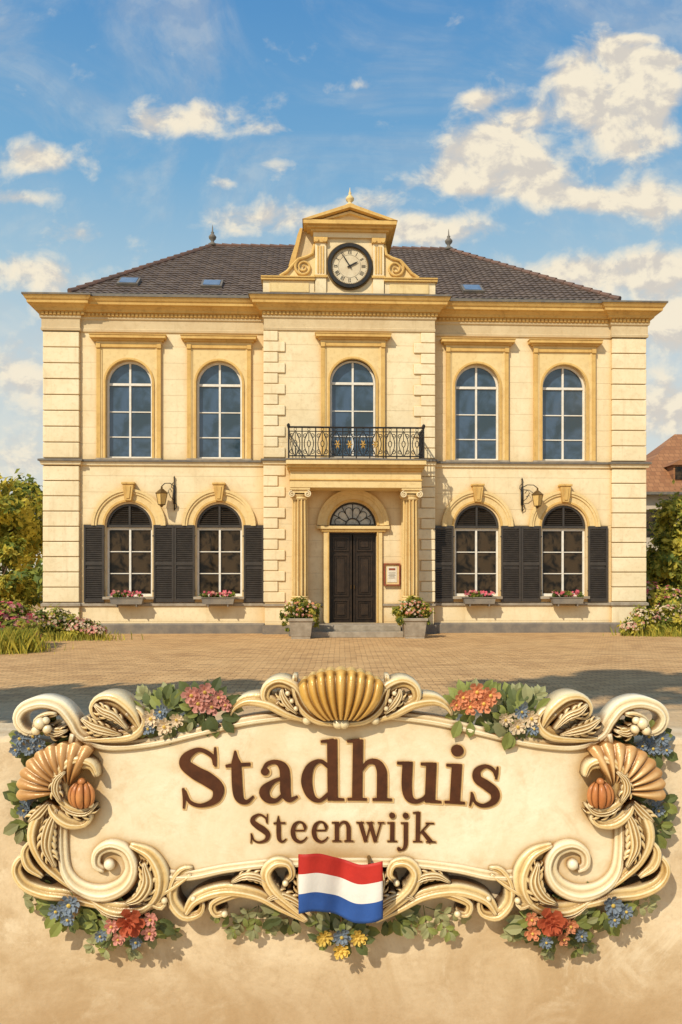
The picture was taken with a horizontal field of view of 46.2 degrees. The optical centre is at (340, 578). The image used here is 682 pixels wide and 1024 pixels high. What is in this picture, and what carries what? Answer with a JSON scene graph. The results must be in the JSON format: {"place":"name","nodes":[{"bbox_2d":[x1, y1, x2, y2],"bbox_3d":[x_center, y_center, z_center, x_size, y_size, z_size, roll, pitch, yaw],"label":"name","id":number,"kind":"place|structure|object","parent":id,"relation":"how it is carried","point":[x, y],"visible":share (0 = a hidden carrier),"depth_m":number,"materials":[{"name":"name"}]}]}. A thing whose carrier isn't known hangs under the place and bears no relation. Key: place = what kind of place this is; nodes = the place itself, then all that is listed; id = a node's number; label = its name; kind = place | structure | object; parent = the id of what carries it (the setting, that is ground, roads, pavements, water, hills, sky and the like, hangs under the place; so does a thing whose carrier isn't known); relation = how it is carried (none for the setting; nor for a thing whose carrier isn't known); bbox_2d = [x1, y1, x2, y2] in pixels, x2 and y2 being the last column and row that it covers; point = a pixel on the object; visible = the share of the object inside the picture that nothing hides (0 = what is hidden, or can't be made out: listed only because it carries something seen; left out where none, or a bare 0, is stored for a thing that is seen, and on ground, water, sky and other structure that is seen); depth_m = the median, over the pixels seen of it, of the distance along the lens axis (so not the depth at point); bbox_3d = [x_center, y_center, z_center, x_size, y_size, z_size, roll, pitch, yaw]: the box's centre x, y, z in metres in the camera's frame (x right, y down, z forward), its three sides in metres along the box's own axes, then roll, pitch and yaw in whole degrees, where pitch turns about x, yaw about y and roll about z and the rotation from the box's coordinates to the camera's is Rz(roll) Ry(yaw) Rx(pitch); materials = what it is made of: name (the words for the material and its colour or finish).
{"place":"outdoors","nodes":[
{"label":"outdoors","id":0,"kind":"place"},
{"bbox_2d":[0,602,681,726],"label":"paving","id":1,"kind":"structure","parent":0,"point":[599,670],"depth_m":16.03,"materials":[{"name":"brick"}]},
{"bbox_2d":[0,532,42,608],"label":"bush","id":2,"kind":"object","parent":1,"relation":"on","point":[18,588],"visible":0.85,"depth_m":27.32,"materials":[{"name":"green plant"}]},
{"bbox_2d":[1,468,42,562],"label":"tree","id":3,"kind":"object","parent":1,"relation":"on","point":[33,484],"visible":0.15,"depth_m":33.10,"materials":[{"name":"green plant"}]},
{"bbox_2d":[0,473,44,574],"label":"tree","id":4,"kind":"object","parent":1,"relation":"on","point":[13,510],"visible":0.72,"depth_m":28.23,"materials":[{"name":"green plant"}]},
{"bbox_2d":[0,595,47,641],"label":"flowering bush","id":5,"kind":"object","parent":1,"relation":"on","point":[16,614],"visible":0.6,"depth_m":19.43,"materials":[{"name":"green plant"}]},
{"bbox_2d":[29,604,107,639],"bbox_3d":[-7.844,1.214,22.387,2.649,1.086,1.250,0,0,0],"label":"flowering bush","id":6,"kind":"object","parent":1,"relation":"on","point":[64,621],"visible":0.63,"depth_m":22.23,"materials":[{"name":"green plant"}]},
{"bbox_2d":[279,596,321,638],"bbox_3d":[-1.150,1.089,22.834,1.254,1.222,0.903,0,0,-2],"label":"planter","id":7,"kind":"object","parent":1,"relation":"on","point":[302,616],"visible":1,"depth_m":22.55,"materials":[{"name":"stone"}]},
{"bbox_2d":[0,723,681,1023],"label":"garden wall","id":8,"kind":"structure","parent":1,"relation":"on","point":[204,970],"depth_m":2.94,"materials":[{"name":"paint"}]},
{"bbox_2d":[11,666,670,922],"bbox_3d":[0.000,0.775,2.853,2.364,0.919,0.172,0,0,0],"label":"sign","id":9,"kind":"object","parent":8,"relation":"attached to","point":[355,766],"visible":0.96,"depth_m":2.87,"materials":[{"name":"paint"}]},
{"bbox_2d":[3,780,49,843],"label":"flower garland","id":10,"kind":"object","parent":9,"relation":"attached to","point":[17,827],"visible":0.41,"depth_m":2.89,"materials":[{"name":"green plant"}]},
{"bbox_2d":[8,717,70,766],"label":"flower garland","id":11,"kind":"object","parent":9,"relation":"attached to","point":[26,751],"visible":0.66,"depth_m":2.88,"materials":[{"name":"blue plant"}]},
{"bbox_2d":[23,880,182,960],"bbox_3d":[-0.866,1.233,2.849,0.581,0.311,0.161,0,0,0],"label":"flower garland","id":12,"kind":"object","parent":9,"relation":"attached to","point":[149,930],"visible":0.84,"depth_m":2.87,"materials":[{"name":"multicoloured plant"}]},
{"bbox_2d":[134,677,243,744],"bbox_3d":[-0.557,0.482,2.875,0.424,0.253,0.093,0,0,0],"label":"flower garland","id":13,"kind":"object","parent":9,"relation":"attached to","point":[186,699],"visible":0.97,"depth_m":2.86,"materials":[{"name":"green plant"}]},
{"bbox_2d":[210,904,317,941],"bbox_3d":[-0.279,1.224,2.909,0.401,0.186,0.054,0,0,4],"label":"flower garland","id":14,"kind":"object","parent":9,"relation":"attached to","point":[273,923],"visible":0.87,"depth_m":2.90,"materials":[{"name":"green plant"}]},
{"bbox_2d":[298,854,382,923],"bbox_3d":[-0.001,1.075,2.821,0.294,0.246,0.118,0,0,0],"label":"flag","id":15,"kind":"object","parent":9,"relation":"attached to","point":[349,891],"visible":1,"depth_m":2.78,"materials":[{"name":"multicoloured fabric"}]},
{"bbox_2d":[307,912,380,959],"bbox_3d":[0.011,1.282,2.881,0.266,0.174,0.077,0,0,0],"label":"flower garland","id":16,"kind":"object","parent":9,"relation":"attached to","point":[328,922],"visible":0.95,"depth_m":2.87,"materials":[{"name":"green plant"}]},
{"bbox_2d":[381,903,471,941],"bbox_3d":[0.283,1.232,2.903,0.393,0.173,0.068,0,0,0],"label":"flower garland","id":17,"kind":"object","parent":9,"relation":"attached to","point":[401,926],"visible":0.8,"depth_m":2.90,"materials":[{"name":"green plant"}]},
{"bbox_2d":[443,678,549,750],"bbox_3d":[0.571,0.487,2.876,0.414,0.264,0.094,0,0,0],"label":"flower garland","id":18,"kind":"object","parent":9,"relation":"attached to","point":[495,702],"visible":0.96,"depth_m":2.86,"materials":[{"name":"green plant"}]},
{"bbox_2d":[499,881,660,960],"bbox_3d":[0.866,1.233,2.849,0.581,0.310,0.161,0,0,0],"label":"flower garland","id":19,"kind":"object","parent":9,"relation":"attached to","point":[542,933],"visible":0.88,"depth_m":2.87,"materials":[{"name":"multicoloured plant"}]},
{"bbox_2d":[612,716,677,768],"bbox_3d":[1.097,0.594,2.904,0.254,0.212,0.081,0,0,0],"label":"flower garland","id":20,"kind":"object","parent":9,"relation":"attached to","point":[662,739],"visible":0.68,"depth_m":2.88,"materials":[{"name":"blue plant"}]},
{"bbox_2d":[632,794,677,848],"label":"flower garland","id":21,"kind":"object","parent":9,"relation":"attached to","point":[667,811],"visible":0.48,"depth_m":2.89,"materials":[{"name":"green plant"}]},
{"bbox_2d":[21,190,667,637],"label":"town hall","id":22,"kind":"structure","parent":1,"relation":"on","point":[333,412],"depth_m":24.79,"materials":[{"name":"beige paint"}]},
{"bbox_2d":[110,590,144,606],"bbox_3d":[-6.532,0.595,24.412,1.040,0.530,0.342,0,0,-2],"label":"flower box","id":23,"kind":"object","parent":22,"relation":"attached to","point":[117,598],"visible":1,"depth_m":24.32,"materials":[{"name":"grey stone"}]},
{"bbox_2d":[89,333,166,459],"bbox_3d":[-6.545,-5.576,24.702,2.340,3.828,0.490,0,0,-2],"label":"window","id":24,"kind":"structure","parent":22,"relation":"in","point":[128,406],"depth_m":24.73,"materials":[{"name":"white paint"}]},
{"bbox_2d":[91,482,165,599],"bbox_3d":[-6.546,-1.160,24.722,2.260,3.600,0.450,0,0,-2],"label":"window","id":25,"kind":"structure","parent":22,"relation":"in","point":[129,526],"depth_m":24.86,"materials":[{"name":"white paint"}]},
{"bbox_2d":[155,476,176,509],"bbox_3d":[-5.345,-2.645,24.546,0.269,1.070,0.640,0,0,43],"label":"wall lamp","id":26,"kind":"object","parent":22,"relation":"attached to","point":[161,494],"visible":1,"depth_m":24.39,"materials":[{"name":"metal"}]},
{"bbox_2d":[199,590,235,606],"bbox_3d":[-3.800,0.602,24.542,1.136,0.516,0.360,0,0,-2],"label":"flower box","id":27,"kind":"object","parent":22,"relation":"attached to","point":[213,597],"visible":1,"depth_m":24.43,"materials":[{"name":"grey stone"}]},
{"bbox_2d":[180,334,256,459],"bbox_3d":[-3.775,-5.576,24.813,2.340,3.828,0.490,0,0,-2],"label":"window","id":28,"kind":"structure","parent":22,"relation":"in","point":[218,404],"depth_m":24.94,"materials":[{"name":"white paint"}]},
{"bbox_2d":[182,482,255,598],"bbox_3d":[-3.775,-1.160,24.833,2.260,3.600,0.450,0,0,-2],"label":"window","id":29,"kind":"structure","parent":22,"relation":"in","point":[219,527],"depth_m":24.98,"materials":[{"name":"white paint"}]},
{"bbox_2d":[329,533,375,622],"bbox_3d":[0.358,-0.033,24.794,1.440,2.775,0.220,0,0,-2],"label":"door","id":30,"kind":"structure","parent":22,"relation":"in","point":[340,544],"depth_m":24.75,"materials":[{"name":"brown wood"}]},
{"bbox_2d":[315,332,391,458],"bbox_3d":[0.368,-5.576,24.579,2.340,3.828,0.490,0,0,-2],"label":"window","id":31,"kind":"structure","parent":22,"relation":"in","point":[347,398],"depth_m":24.58,"materials":[{"name":"white paint"}]},
{"bbox_2d":[384,563,399,585],"bbox_3d":[1.567,-0.130,24.593,0.500,0.680,0.100,0,0,-2],"label":"notice board","id":32,"kind":"object","parent":22,"relation":"attached to","point":[391,574],"visible":1,"depth_m":24.58,"materials":[{"name":"paper"}]},
{"bbox_2d":[441,484,512,598],"bbox_3d":[4.276,-1.160,25.157,2.260,3.600,0.450,0,0,-2],"label":"window","id":33,"kind":"structure","parent":22,"relation":"in","point":[476,526],"depth_m":25.31,"materials":[{"name":"white paint"}]},
{"bbox_2d":[440,337,515,461],"bbox_3d":[4.279,-5.576,25.137,2.340,3.828,0.490,0,0,-2],"label":"window","id":34,"kind":"structure","parent":22,"relation":"in","point":[471,391],"depth_m":25.14,"materials":[{"name":"white paint"}]},
{"bbox_2d":[462,590,496,605],"bbox_3d":[4.289,0.600,24.854,1.057,0.521,0.346,0,0,-7],"label":"flower box","id":35,"kind":"object","parent":22,"relation":"attached to","point":[478,597],"visible":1,"depth_m":24.75,"materials":[{"name":"grey stone"}]},
{"bbox_2d":[519,478,543,511],"bbox_3d":[5.953,-2.645,25.015,0.694,1.070,0.273,0,0,42],"label":"wall lamp","id":36,"kind":"object","parent":22,"relation":"attached to","point":[537,496],"visible":1,"depth_m":24.86,"materials":[{"name":"metal"}]},
{"bbox_2d":[529,484,600,598],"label":"window","id":37,"kind":"structure","parent":22,"relation":"in","point":[563,527],"depth_m":25.41,"materials":[{"name":"white paint"}]},
{"bbox_2d":[527,339,603,461],"bbox_3d":[7.046,-5.576,25.248,2.340,3.828,0.490,0,0,-2],"label":"window","id":38,"kind":"structure","parent":22,"relation":"in","point":[558,392],"depth_m":25.25,"materials":[{"name":"white paint"}]},
{"bbox_2d":[549,590,584,605],"bbox_3d":[7.074,0.597,24.967,1.075,0.526,0.348,0,0,-2],"label":"flower box","id":39,"kind":"object","parent":22,"relation":"attached to","point":[557,600],"visible":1,"depth_m":24.86,"materials":[{"name":"grey stone"}]},
{"bbox_2d":[392,594,434,638],"bbox_3d":[2.052,1.066,22.923,1.278,1.269,0.814,0,0,-2],"label":"planter","id":40,"kind":"object","parent":1,"relation":"on","point":[411,618],"visible":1,"depth_m":22.69,"materials":[{"name":"stone"}]},
{"bbox_2d":[617,598,681,635],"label":"flowering bush","id":41,"kind":"object","parent":1,"relation":"on","point":[659,620],"visible":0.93,"depth_m":23.80,"materials":[{"name":"green plant"}]},
{"bbox_2d":[646,515,678,551],"bbox_3d":[16.253,-0.782,34.199,3.824,5.206,5.626,0,0,-41],"label":"tree","id":42,"kind":"object","parent":1,"relation":"on","point":[654,532],"visible":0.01,"depth_m":34.94,"materials":[{"name":"green plant"}]},
{"bbox_2d":[644,526,681,604],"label":"tree","id":43,"kind":"object","parent":1,"relation":"on","point":[679,540],"visible":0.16,"depth_m":28.86,"materials":[{"name":"green plant"}]},
{"bbox_2d":[644,577,681,614],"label":"flowering bush","id":44,"kind":"object","parent":1,"relation":"on","point":[659,595],"visible":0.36,"depth_m":26.45,"materials":[{"name":"green plant"}]},
{"bbox_2d":[645,479,681,594],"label":"tree","id":45,"kind":"object","parent":1,"relation":"on","point":[668,517],"visible":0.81,"depth_m":28.84,"materials":[{"name":"green plant"}]},
{"bbox_2d":[0,625,681,654],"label":"grass","id":46,"kind":"structure","parent":0,"point":[20,641],"depth_m":18.71,"materials":[{"name":"green plant"}]},
{"bbox_2d":[0,0,681,493],"label":"sky","id":47,"kind":"structure","parent":0,"point":[545,136],"materials":[{"name":"blue"}]},
{"bbox_2d":[644,434,681,550],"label":"house","id":48,"kind":"structure","parent":0,"point":[663,470],"depth_m":44.52,"materials":[{"name":"orange brick"}]},
{"bbox_2d":[646,510,659,536],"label":"window","id":49,"kind":"structure","parent":48,"relation":"in","point":[648,513],"depth_m":43.95,"materials":[{"name":"glass"}]},
{"label":"ground","id":50,"kind":"structure","parent":0,"visible":0},
{"bbox_2d":[0,558,652,602],"bbox_3d":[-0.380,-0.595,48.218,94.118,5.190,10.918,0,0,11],"label":"hedge","id":51,"kind":"object","parent":50,"relation":"on","point":[34,575],"visible":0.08,"depth_m":52.86,"materials":[{"name":"green plant"}]}
]}

